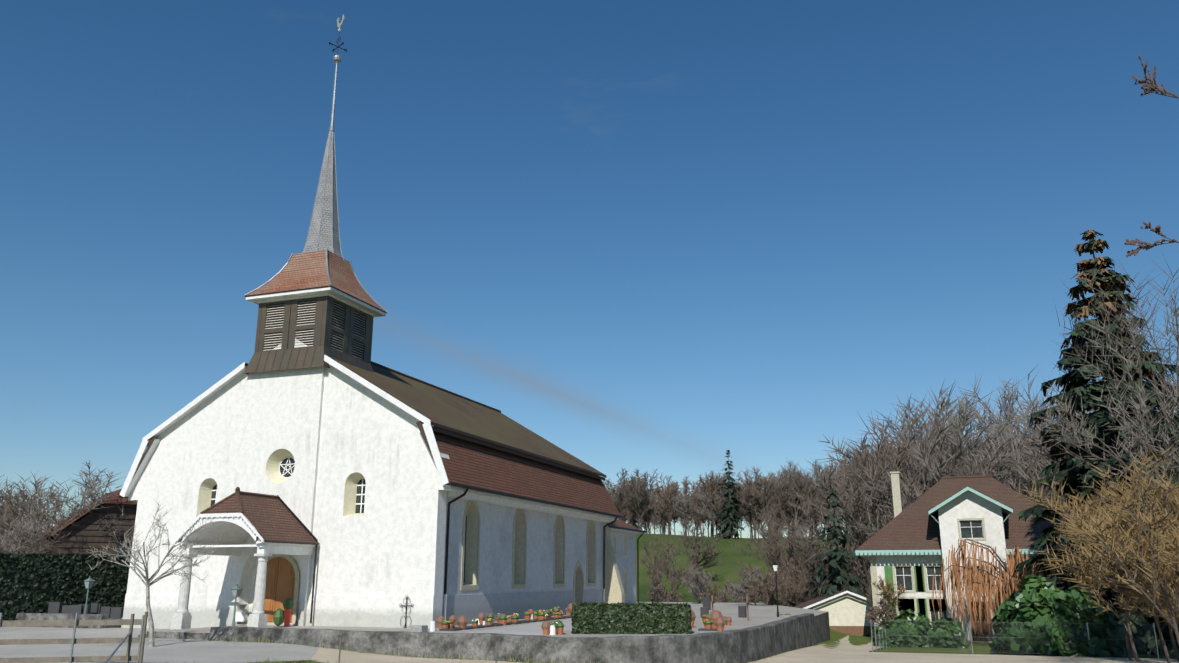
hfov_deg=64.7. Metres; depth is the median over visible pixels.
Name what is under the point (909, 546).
house
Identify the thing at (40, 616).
cemetery wall
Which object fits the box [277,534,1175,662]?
ground
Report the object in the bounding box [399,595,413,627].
wrought iron cross
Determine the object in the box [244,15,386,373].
church belfry spire
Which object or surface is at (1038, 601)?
evergreen bushes
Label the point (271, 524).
church porch
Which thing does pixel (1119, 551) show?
trees
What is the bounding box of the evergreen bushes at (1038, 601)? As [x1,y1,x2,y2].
[780,572,1127,657]
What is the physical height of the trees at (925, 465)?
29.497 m
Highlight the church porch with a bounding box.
[171,487,318,629]
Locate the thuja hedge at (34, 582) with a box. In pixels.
[0,552,130,620]
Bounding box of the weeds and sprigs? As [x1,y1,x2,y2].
[209,602,817,662]
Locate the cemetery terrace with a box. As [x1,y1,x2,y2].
[106,602,829,643]
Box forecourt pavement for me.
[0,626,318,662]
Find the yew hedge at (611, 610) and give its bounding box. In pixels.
[571,603,691,633]
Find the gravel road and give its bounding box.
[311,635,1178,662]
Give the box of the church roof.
[118,354,645,619]
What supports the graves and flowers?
on the cemetery terrace
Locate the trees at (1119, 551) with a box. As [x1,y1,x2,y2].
[865,229,1178,662]
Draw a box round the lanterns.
[84,560,778,625]
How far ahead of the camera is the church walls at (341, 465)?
36.68 m
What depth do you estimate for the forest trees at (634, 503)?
180.34 m
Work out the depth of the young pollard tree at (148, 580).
27.59 m
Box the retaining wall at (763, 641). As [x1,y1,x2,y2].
[209,613,816,662]
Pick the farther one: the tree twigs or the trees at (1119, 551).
the trees at (1119, 551)
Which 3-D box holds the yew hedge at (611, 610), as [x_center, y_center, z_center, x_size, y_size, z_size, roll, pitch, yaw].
[1.355,9.325,30.192,3.934,1.028,1.036,0,-15,1]
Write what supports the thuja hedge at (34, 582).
on the cemetery terrace
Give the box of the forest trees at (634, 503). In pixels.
[603,405,1129,537]
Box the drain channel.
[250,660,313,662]
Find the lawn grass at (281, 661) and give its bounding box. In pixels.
[200,657,336,662]
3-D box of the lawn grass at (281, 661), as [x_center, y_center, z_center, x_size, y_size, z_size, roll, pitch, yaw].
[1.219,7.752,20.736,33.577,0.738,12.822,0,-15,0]
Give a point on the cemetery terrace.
(761, 613)
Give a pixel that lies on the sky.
(671, 237)
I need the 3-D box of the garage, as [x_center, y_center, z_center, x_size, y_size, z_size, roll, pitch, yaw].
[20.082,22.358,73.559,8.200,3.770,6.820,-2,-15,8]
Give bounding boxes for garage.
[794,590,874,636]
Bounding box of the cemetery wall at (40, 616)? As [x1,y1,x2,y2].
[1,613,107,628]
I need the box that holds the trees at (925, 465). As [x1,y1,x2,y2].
[639,367,1178,606]
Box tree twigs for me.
[1124,55,1178,256]
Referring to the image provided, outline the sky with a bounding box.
[0,0,1178,537]
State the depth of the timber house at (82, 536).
60.56 m
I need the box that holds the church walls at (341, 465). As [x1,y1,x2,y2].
[123,338,642,627]
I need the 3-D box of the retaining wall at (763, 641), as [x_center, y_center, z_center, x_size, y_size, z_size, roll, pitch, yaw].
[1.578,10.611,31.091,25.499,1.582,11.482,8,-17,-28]
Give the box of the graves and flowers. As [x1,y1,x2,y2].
[48,595,748,634]
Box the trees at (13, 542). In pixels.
[0,461,133,553]
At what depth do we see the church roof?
40.41 m
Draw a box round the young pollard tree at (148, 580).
[88,501,223,646]
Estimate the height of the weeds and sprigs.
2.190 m
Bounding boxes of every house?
[0,489,137,555]
[855,471,1065,641]
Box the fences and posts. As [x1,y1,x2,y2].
[0,612,1178,662]
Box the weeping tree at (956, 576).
[932,538,1063,633]
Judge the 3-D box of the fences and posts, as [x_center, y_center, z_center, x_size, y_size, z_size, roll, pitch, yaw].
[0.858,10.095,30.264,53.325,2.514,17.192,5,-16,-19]
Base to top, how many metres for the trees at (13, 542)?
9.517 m

